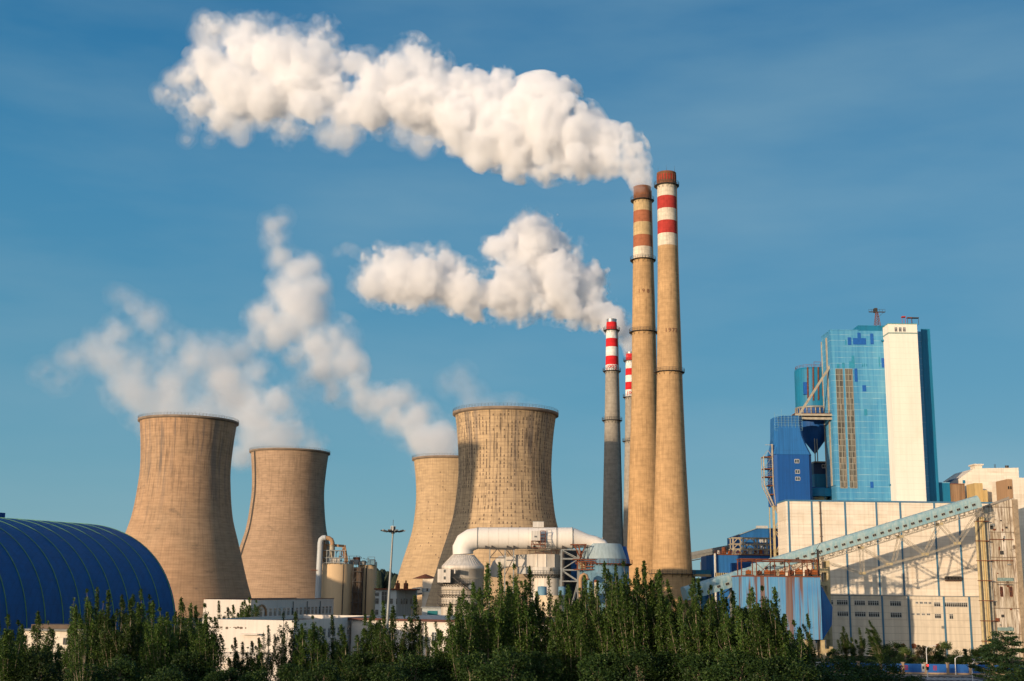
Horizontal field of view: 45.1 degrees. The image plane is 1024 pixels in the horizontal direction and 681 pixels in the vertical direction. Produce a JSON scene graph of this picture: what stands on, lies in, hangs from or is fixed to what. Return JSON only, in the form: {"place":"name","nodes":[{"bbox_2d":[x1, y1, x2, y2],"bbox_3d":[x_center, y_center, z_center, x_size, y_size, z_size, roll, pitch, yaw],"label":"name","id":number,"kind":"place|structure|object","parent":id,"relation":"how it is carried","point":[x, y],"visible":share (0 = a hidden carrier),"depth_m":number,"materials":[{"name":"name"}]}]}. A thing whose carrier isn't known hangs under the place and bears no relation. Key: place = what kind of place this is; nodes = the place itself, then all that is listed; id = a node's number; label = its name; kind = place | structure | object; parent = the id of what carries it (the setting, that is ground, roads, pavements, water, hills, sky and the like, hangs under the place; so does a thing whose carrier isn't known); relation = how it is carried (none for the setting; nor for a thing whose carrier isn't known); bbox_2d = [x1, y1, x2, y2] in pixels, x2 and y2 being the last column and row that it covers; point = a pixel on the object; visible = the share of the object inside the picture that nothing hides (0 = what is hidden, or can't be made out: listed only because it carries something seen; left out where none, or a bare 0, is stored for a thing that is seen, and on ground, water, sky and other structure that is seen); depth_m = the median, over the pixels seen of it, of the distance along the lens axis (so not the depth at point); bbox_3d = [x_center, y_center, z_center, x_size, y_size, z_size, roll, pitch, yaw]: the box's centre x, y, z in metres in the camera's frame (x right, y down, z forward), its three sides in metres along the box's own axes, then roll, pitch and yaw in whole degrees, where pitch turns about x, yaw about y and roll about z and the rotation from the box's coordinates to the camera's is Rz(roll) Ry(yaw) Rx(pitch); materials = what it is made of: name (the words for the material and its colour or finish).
{"place":"outdoors","nodes":[
{"label":"outdoors","id":0,"kind":"place"},
{"bbox_2d":[374,580,419,616],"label":"blue white building","id":1,"kind":"structure","parent":0,"point":[401,600],"depth_m":470.31,"materials":[{"name":"concrete"}]},
{"bbox_2d":[437,554,485,614],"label":"absorber tower","id":2,"kind":"structure","parent":0,"point":[457,573],"depth_m":355.87,"materials":[{"name":"metal"}]},
{"bbox_2d":[0,0,1023,577],"label":"sky","id":3,"kind":"structure","parent":0,"point":[341,227],"materials":[{"name":"blue"}]},
{"bbox_2d":[490,550,562,601],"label":"plant building","id":4,"kind":"structure","parent":0,"point":[543,564],"depth_m":363.75,"materials":[{"name":"metal"}]},
{"bbox_2d":[113,618,1022,675],"bbox_3d":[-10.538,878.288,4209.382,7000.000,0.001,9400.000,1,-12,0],"label":"ground","id":5,"kind":"structure","parent":0,"point":[814,658],"depth_m":394.46,"materials":[{"name":"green plant"}]},
{"bbox_2d":[0,614,28,680],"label":"poplar tree","id":6,"kind":"object","parent":5,"relation":"on","point":[6,656],"visible":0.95,"depth_m":144.97,"materials":[{"name":"green plant"}]},
{"bbox_2d":[4,650,64,680],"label":"leafy bush","id":7,"kind":"object","parent":5,"relation":"on","point":[33,667],"visible":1,"depth_m":144.10,"materials":[{"name":"green plant"}]},
{"bbox_2d":[11,610,59,680],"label":"poplar tree","id":8,"kind":"object","parent":5,"relation":"on","point":[37,632],"visible":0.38,"depth_m":153.05,"materials":[{"name":"green plant"}]},
{"bbox_2d":[23,624,83,680],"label":"shed","id":9,"kind":"structure","parent":5,"relation":"on","point":[60,631],"depth_m":254.70,"materials":[{"name":"white concrete"}]},
{"bbox_2d":[68,623,96,680],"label":"poplar tree","id":10,"kind":"object","parent":5,"relation":"on","point":[75,667],"visible":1,"depth_m":135.42,"materials":[{"name":"green plant"}]},
{"bbox_2d":[64,588,101,667],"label":"poplar tree","id":11,"kind":"object","parent":5,"relation":"on","point":[89,610],"visible":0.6,"depth_m":174.27,"materials":[{"name":"green plant"}]},
{"bbox_2d":[0,513,176,648],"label":"storage dome","id":12,"kind":"structure","parent":5,"relation":"on","point":[49,570],"depth_m":393.53,"materials":[{"name":"metal"}]},
{"bbox_2d":[89,589,116,672],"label":"poplar tree","id":13,"kind":"object","parent":5,"relation":"on","point":[113,622],"visible":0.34,"depth_m":172.93,"materials":[{"name":"green plant"}]},
{"bbox_2d":[94,595,142,679],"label":"poplar tree","id":14,"kind":"object","parent":5,"relation":"on","point":[114,645],"visible":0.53,"depth_m":170.22,"materials":[{"name":"green plant"}]},
{"bbox_2d":[92,654,144,680],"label":"leafy bush","id":15,"kind":"object","parent":5,"relation":"on","point":[126,671],"visible":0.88,"depth_m":144.28,"materials":[{"name":"green plant"}]},
{"bbox_2d":[117,599,137,666],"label":"poplar tree","id":16,"kind":"object","parent":5,"relation":"on","point":[129,643],"visible":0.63,"depth_m":165.32,"materials":[{"name":"green plant"}]},
{"bbox_2d":[117,589,157,680],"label":"poplar tree","id":17,"kind":"object","parent":5,"relation":"on","point":[139,618],"visible":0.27,"depth_m":178.71,"materials":[{"name":"green plant"}]},
{"bbox_2d":[137,607,180,680],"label":"poplar tree","id":18,"kind":"object","parent":5,"relation":"on","point":[166,649],"visible":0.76,"depth_m":160.12,"materials":[{"name":"green plant"}]},
{"bbox_2d":[141,664,189,680],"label":"leafy bush","id":19,"kind":"object","parent":5,"relation":"on","point":[174,675],"visible":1,"depth_m":136.53,"materials":[{"name":"green plant"}]},
{"bbox_2d":[156,597,198,667],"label":"poplar tree","id":20,"kind":"object","parent":5,"relation":"on","point":[182,640],"visible":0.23,"depth_m":166.73,"materials":[{"name":"green plant"}]},
{"bbox_2d":[156,651,212,680],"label":"leafy bush","id":21,"kind":"object","parent":5,"relation":"on","point":[185,663],"visible":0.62,"depth_m":152.22,"materials":[{"name":"green plant"}]},
{"bbox_2d":[125,412,251,631],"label":"cooling tower","id":22,"kind":"structure","parent":5,"relation":"on","point":[181,527],"depth_m":568.27,"materials":[{"name":"concrete"}]},
{"bbox_2d":[181,603,227,680],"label":"poplar tree","id":23,"kind":"object","parent":5,"relation":"on","point":[204,647],"visible":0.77,"depth_m":154.48,"materials":[{"name":"green plant"}]},
{"bbox_2d":[257,625,275,680],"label":"poplar tree","id":24,"kind":"object","parent":5,"relation":"on","point":[269,667],"visible":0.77,"depth_m":182.19,"materials":[{"name":"green plant"}]},
{"bbox_2d":[202,598,333,630],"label":"office block","id":25,"kind":"structure","parent":5,"relation":"on","point":[291,606],"depth_m":335.55,"materials":[{"name":"concrete"}]},
{"bbox_2d":[270,612,288,679],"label":"poplar tree","id":26,"kind":"object","parent":5,"relation":"on","point":[279,658],"visible":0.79,"depth_m":179.39,"materials":[{"name":"green plant"}]},
{"bbox_2d":[240,446,329,597],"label":"cooling tower","id":27,"kind":"structure","parent":5,"relation":"on","point":[285,530],"depth_m":700.04,"materials":[{"name":"concrete"}]},
{"bbox_2d":[209,615,371,680],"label":"office block","id":28,"kind":"structure","parent":5,"relation":"on","point":[246,631],"depth_m":264.93,"materials":[{"name":"concrete"}]},
{"bbox_2d":[274,662,314,680],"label":"leafy bush","id":29,"kind":"object","parent":5,"relation":"on","point":[284,675],"visible":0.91,"depth_m":146.41,"materials":[{"name":"green plant"}]},
{"bbox_2d":[296,615,331,680],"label":"poplar tree","id":30,"kind":"object","parent":5,"relation":"on","point":[318,647],"visible":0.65,"depth_m":175.74,"materials":[{"name":"green plant"}]},
{"bbox_2d":[295,658,344,680],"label":"leafy bush","id":31,"kind":"object","parent":5,"relation":"on","point":[329,671],"visible":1,"depth_m":144.21,"materials":[{"name":"green plant"}]},
{"bbox_2d":[313,535,334,597],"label":"bent pipe","id":32,"kind":"object","parent":5,"relation":"on","point":[318,570],"visible":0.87,"depth_m":483.25,"materials":[{"name":"metal"}]},
{"bbox_2d":[321,561,352,614],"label":"cream silo","id":33,"kind":"object","parent":5,"relation":"on","point":[337,582],"visible":0.57,"depth_m":484.37,"materials":[{"name":"paint"}]},
{"bbox_2d":[323,540,348,563],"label":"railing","id":34,"kind":"object","parent":33,"relation":"on","point":[331,558],"visible":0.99,"depth_m":487.01,"materials":[{"name":"metal"}]},
{"bbox_2d":[351,561,363,615],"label":"silo stair tower","id":35,"kind":"structure","parent":5,"relation":"on","point":[357,592],"depth_m":487.53,"materials":[{"name":"metal"}]},
{"bbox_2d":[340,651,375,680],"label":"leafy bush","id":36,"kind":"object","parent":5,"relation":"on","point":[367,659],"visible":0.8,"depth_m":161.51,"materials":[{"name":"green plant"}]},
{"bbox_2d":[358,562,376,615],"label":"cream silo","id":37,"kind":"object","parent":5,"relation":"on","point":[369,583],"visible":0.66,"depth_m":492.81,"materials":[{"name":"paint"}]},
{"bbox_2d":[354,609,387,680],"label":"poplar tree","id":38,"kind":"object","parent":5,"relation":"on","point":[366,646],"visible":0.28,"depth_m":170.35,"materials":[{"name":"green plant"}]},
{"bbox_2d":[364,662,407,680],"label":"leafy bush","id":39,"kind":"object","parent":5,"relation":"on","point":[379,672],"visible":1,"depth_m":144.44,"materials":[{"name":"green plant"}]},
{"bbox_2d":[365,606,412,678],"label":"poplar tree","id":40,"kind":"object","parent":5,"relation":"on","point":[391,649],"visible":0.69,"depth_m":164.38,"materials":[{"name":"green plant"}]},
{"bbox_2d":[384,650,438,680],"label":"leafy bush","id":41,"kind":"object","parent":5,"relation":"on","point":[422,671],"visible":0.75,"depth_m":149.32,"materials":[{"name":"green plant"}]},
{"bbox_2d":[406,595,424,661],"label":"poplar tree","id":42,"kind":"object","parent":5,"relation":"on","point":[413,631],"visible":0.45,"depth_m":167.01,"materials":[{"name":"green plant"}]},
{"bbox_2d":[394,453,457,614],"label":"cooling tower","id":43,"kind":"structure","parent":5,"relation":"on","point":[436,482],"depth_m":633.07,"materials":[{"name":"concrete"}]},
{"bbox_2d":[432,596,478,680],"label":"poplar tree","id":44,"kind":"object","parent":5,"relation":"on","point":[456,644],"visible":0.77,"depth_m":153.29,"materials":[{"name":"green plant"}]},
{"bbox_2d":[453,650,504,680],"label":"leafy bush","id":45,"kind":"object","parent":5,"relation":"on","point":[470,663],"visible":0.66,"depth_m":146.38,"materials":[{"name":"green plant"}]},
{"bbox_2d":[457,562,510,680],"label":"poplar tree","id":46,"kind":"object","parent":5,"relation":"on","point":[497,626],"visible":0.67,"depth_m":157.05,"materials":[{"name":"green plant"}]},
{"bbox_2d":[425,403,562,612],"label":"cooling tower","id":47,"kind":"structure","parent":5,"relation":"on","point":[504,464],"depth_m":458.09,"materials":[{"name":"concrete"}]},
{"bbox_2d":[472,645,537,680],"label":"leafy bush","id":48,"kind":"object","parent":5,"relation":"on","point":[519,662],"visible":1,"depth_m":143.91,"materials":[{"name":"green plant"}]},
{"bbox_2d":[348,615,680,670],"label":"long workshop","id":49,"kind":"structure","parent":5,"relation":"on","point":[358,627],"depth_m":296.20,"materials":[{"name":"white concrete"}]},
{"bbox_2d":[494,563,539,673],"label":"poplar tree","id":50,"kind":"object","parent":5,"relation":"on","point":[521,640],"visible":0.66,"depth_m":158.62,"materials":[{"name":"green plant"}]},
{"bbox_2d":[520,565,540,678],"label":"poplar tree","id":51,"kind":"object","parent":5,"relation":"on","point":[530,588],"visible":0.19,"depth_m":164.37,"materials":[{"name":"green plant"}]},
{"bbox_2d":[526,650,567,680],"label":"leafy bush","id":52,"kind":"object","parent":5,"relation":"on","point":[536,657],"visible":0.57,"depth_m":149.25,"materials":[{"name":"green plant"}]},
{"bbox_2d":[537,575,560,663],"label":"poplar tree","id":53,"kind":"object","parent":5,"relation":"on","point":[544,630],"visible":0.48,"depth_m":161.64,"materials":[{"name":"green plant"}]},
{"bbox_2d":[547,584,587,680],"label":"poplar tree","id":54,"kind":"object","parent":5,"relation":"on","point":[572,633],"visible":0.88,"depth_m":154.71,"materials":[{"name":"green plant"}]},
{"bbox_2d":[559,549,579,615],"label":"duct trestle","id":55,"kind":"object","parent":5,"relation":"on","point":[563,570],"visible":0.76,"depth_m":359.43,"materials":[{"name":"grey metal"}]},
{"bbox_2d":[576,650,624,680],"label":"leafy bush","id":56,"kind":"object","parent":5,"relation":"on","point":[596,662],"visible":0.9,"depth_m":146.13,"materials":[{"name":"green plant"}]},
{"bbox_2d":[570,537,632,611],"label":"absorber tower","id":57,"kind":"structure","parent":5,"relation":"on","point":[593,556],"depth_m":358.50,"materials":[{"name":"metal"}]},
{"bbox_2d":[453,527,606,553],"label":"flue duct","id":58,"kind":"object","parent":57,"relation":"attached to","point":[468,541],"visible":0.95,"depth_m":361.04,"materials":[{"name":"grey metal"}]},
{"bbox_2d":[578,560,626,680],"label":"poplar tree","id":59,"kind":"object","parent":5,"relation":"on","point":[594,628],"visible":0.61,"depth_m":155.25,"materials":[{"name":"green plant"}]},
{"bbox_2d":[602,318,622,545],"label":"chimney","id":60,"kind":"object","parent":5,"relation":"on","point":[612,510],"visible":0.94,"depth_m":523.06,"materials":[{"name":"concrete"}]},
{"bbox_2d":[603,561,649,678],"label":"poplar tree","id":61,"kind":"object","parent":5,"relation":"on","point":[623,594],"visible":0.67,"depth_m":153.01,"materials":[{"name":"green plant"}]},
{"bbox_2d":[622,351,631,546],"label":"chimney","id":62,"kind":"object","parent":5,"relation":"on","point":[628,378],"visible":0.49,"depth_m":596.76,"materials":[{"name":"concrete"}]},
{"bbox_2d":[596,646,670,680],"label":"leafy bush","id":63,"kind":"object","parent":5,"relation":"on","point":[645,661],"visible":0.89,"depth_m":145.99,"materials":[{"name":"green plant"}]},
{"bbox_2d":[627,185,656,597],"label":"chimney","id":64,"kind":"object","parent":5,"relation":"on","point":[643,333],"visible":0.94,"depth_m":471.77,"materials":[{"name":"concrete"}]},
{"bbox_2d":[625,560,667,669],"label":"poplar tree","id":65,"kind":"object","parent":5,"relation":"on","point":[649,596],"visible":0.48,"depth_m":155.12,"materials":[{"name":"green plant"}]},
{"bbox_2d":[646,573,681,678],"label":"poplar tree","id":66,"kind":"object","parent":5,"relation":"on","point":[661,646],"visible":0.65,"depth_m":153.91,"materials":[{"name":"green plant"}]},
{"bbox_2d":[638,650,693,680],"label":"leafy bush","id":67,"kind":"object","parent":5,"relation":"on","point":[661,658],"visible":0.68,"depth_m":148.20,"materials":[{"name":"green plant"}]},
{"bbox_2d":[648,166,695,617],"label":"chimney","id":68,"kind":"object","parent":5,"relation":"on","point":[671,558],"visible":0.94,"depth_m":444.45,"materials":[{"name":"concrete"}]},
{"bbox_2d":[663,578,716,679],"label":"poplar tree","id":69,"kind":"object","parent":5,"relation":"on","point":[693,631],"visible":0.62,"depth_m":151.21,"materials":[{"name":"green plant"}]},
{"bbox_2d":[676,650,717,680],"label":"leafy bush","id":70,"kind":"object","parent":5,"relation":"on","point":[697,663],"visible":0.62,"depth_m":144.57,"materials":[{"name":"green plant"}]},
{"bbox_2d":[697,584,730,657],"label":"poplar tree","id":71,"kind":"object","parent":5,"relation":"on","point":[717,614],"visible":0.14,"depth_m":153.79,"materials":[{"name":"green plant"}]},
{"bbox_2d":[680,566,763,615],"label":"conveyor gallery","id":72,"kind":"object","parent":5,"relation":"on","point":[724,582],"visible":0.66,"depth_m":393.89,"materials":[{"name":"metal"}]},
{"bbox_2d":[711,588,736,680],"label":"poplar tree","id":73,"kind":"object","parent":5,"relation":"on","point":[715,648],"visible":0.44,"depth_m":145.89,"materials":[{"name":"green plant"}]},
{"bbox_2d":[697,645,763,680],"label":"leafy bush","id":74,"kind":"object","parent":5,"relation":"on","point":[724,670],"visible":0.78,"depth_m":140.14,"materials":[{"name":"green plant"}]},
{"bbox_2d":[715,590,750,667],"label":"poplar tree","id":75,"kind":"object","parent":5,"relation":"on","point":[733,606],"visible":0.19,"depth_m":147.46,"materials":[{"name":"green plant"}]},
{"bbox_2d":[701,553,778,618],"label":"blue plant house","id":76,"kind":"structure","parent":5,"relation":"on","point":[718,564],"depth_m":482.72,"materials":[{"name":"metal"}]},
{"bbox_2d":[729,537,773,554],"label":"steel frame","id":77,"kind":"object","parent":76,"relation":"on","point":[742,542],"visible":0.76,"depth_m":485.74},
{"bbox_2d":[720,586,773,679],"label":"poplar tree","id":78,"kind":"object","parent":5,"relation":"on","point":[739,630],"visible":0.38,"depth_m":143.87,"materials":[{"name":"green plant"}]},
{"bbox_2d":[744,585,790,679],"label":"poplar tree","id":79,"kind":"object","parent":5,"relation":"on","point":[763,620],"visible":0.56,"depth_m":141.41,"materials":[{"name":"green plant"}]},
{"bbox_2d":[743,654,795,680],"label":"leafy bush","id":80,"kind":"object","parent":5,"relation":"on","point":[766,667],"visible":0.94,"depth_m":136.77,"materials":[{"name":"green plant"}]},
{"bbox_2d":[731,543,832,661],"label":"hopper house","id":81,"kind":"structure","parent":5,"relation":"on","point":[800,597],"depth_m":376.35,"materials":[{"name":"metal"}]},
{"bbox_2d":[736,558,817,575],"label":"pipe rack","id":82,"kind":"object","parent":81,"relation":"on","point":[802,561],"visible":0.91,"depth_m":378.83,"materials":[{"name":"metal"}]},
{"bbox_2d":[764,613,806,679],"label":"poplar tree","id":83,"kind":"object","parent":5,"relation":"on","point":[791,652],"visible":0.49,"depth_m":141.29,"materials":[{"name":"green plant"}]},
{"bbox_2d":[767,412,812,575],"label":"dust hopper tower","id":84,"kind":"structure","parent":5,"relation":"on","point":[792,470],"depth_m":451.71,"materials":[{"name":"blue metal"}]},
{"bbox_2d":[766,657,821,680],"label":"leafy bush","id":85,"kind":"object","parent":5,"relation":"on","point":[809,673],"visible":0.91,"depth_m":136.68,"materials":[{"name":"green plant"}]},
{"bbox_2d":[816,662,864,680],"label":"leafy bush","id":86,"kind":"object","parent":5,"relation":"on","point":[826,675],"visible":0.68,"depth_m":205.46,"materials":[{"name":"green plant"}]},
{"bbox_2d":[812,652,881,680],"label":"leafy bush","id":87,"kind":"object","parent":5,"relation":"on","point":[842,665],"visible":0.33,"depth_m":231.17,"materials":[{"name":"green plant"}]},
{"bbox_2d":[836,660,901,680],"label":"leafy bush","id":88,"kind":"object","parent":5,"relation":"on","point":[872,671],"visible":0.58,"depth_m":234.01,"materials":[{"name":"green plant"}]},
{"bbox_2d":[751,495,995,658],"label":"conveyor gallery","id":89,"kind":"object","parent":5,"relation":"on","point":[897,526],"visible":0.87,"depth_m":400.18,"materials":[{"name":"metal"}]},
{"bbox_2d":[777,500,992,655],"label":"boiler hall","id":90,"kind":"structure","parent":5,"relation":"on","point":[912,603],"depth_m":426.73,"materials":[{"name":"grey metal"}]},
{"bbox_2d":[882,316,926,500],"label":"stair tower","id":91,"kind":"structure","parent":5,"relation":"on","point":[904,424],"depth_m":453.77,"materials":[{"name":"white"}]},
{"bbox_2d":[822,661,1022,674],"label":"panel fence","id":92,"kind":"object","parent":5,"relation":"on","point":[949,669],"visible":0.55,"depth_m":321.62,"materials":[{"name":"metal"}]},
{"bbox_2d":[974,517,993,652],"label":"pipe group","id":93,"kind":"object","parent":5,"relation":"on","point":[983,583],"visible":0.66,"depth_m":401.98,"materials":[{"name":"beige metal"}]},
{"bbox_2d":[966,630,1023,680],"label":"conifer tree","id":94,"kind":"object","parent":5,"relation":"on","point":[996,645],"visible":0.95,"depth_m":176.29,"materials":[{"name":"green plant"}]},
{"bbox_2d":[975,497,1023,660],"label":"old panel building","id":95,"kind":"structure","parent":5,"relation":"on","point":[1006,560],"depth_m":404.58,"materials":[{"name":"concrete"}]},
{"bbox_2d":[563,551,581,610],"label":"dark pump house","id":96,"kind":"structure","parent":0,"point":[571,573],"depth_m":375.04,"materials":[{"name":"metal"}]},
{"bbox_2d":[727,526,777,553],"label":"blue house","id":97,"kind":"structure","parent":0,"point":[761,531],"depth_m":501.40,"materials":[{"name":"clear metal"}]},
{"bbox_2d":[821,325,939,500],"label":"boiler tower","id":98,"kind":"structure","parent":0,"point":[856,435],"depth_m":460.51,"materials":[{"name":"metal"}]},
{"bbox_2d":[792,365,831,419],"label":"support girder","id":99,"kind":"object","parent":98,"relation":"attached to","point":[813,416],"visible":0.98,"depth_m":461.69,"materials":[{"name":"metal"}]},
{"bbox_2d":[794,362,824,453],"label":"raw coal silo","id":100,"kind":"object","parent":99,"relation":"on","point":[807,379],"visible":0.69,"depth_m":474.82,"materials":[{"name":"blue metal"}]},
{"bbox_2d":[811,461,827,498],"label":"link gallery","id":101,"kind":"object","parent":98,"relation":"attached to","point":[818,474],"visible":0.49,"depth_m":474.55,"materials":[{"name":"metal"}]},
{"bbox_2d":[943,464,1018,498],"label":"stepped white building","id":102,"kind":"structure","parent":0,"point":[978,473],"depth_m":461.72,"materials":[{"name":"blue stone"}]},
{"bbox_2d":[992,478,1023,583],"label":"white tower","id":103,"kind":"structure","parent":0,"point":[1010,488],"depth_m":428.70,"materials":[{"name":"concrete"}]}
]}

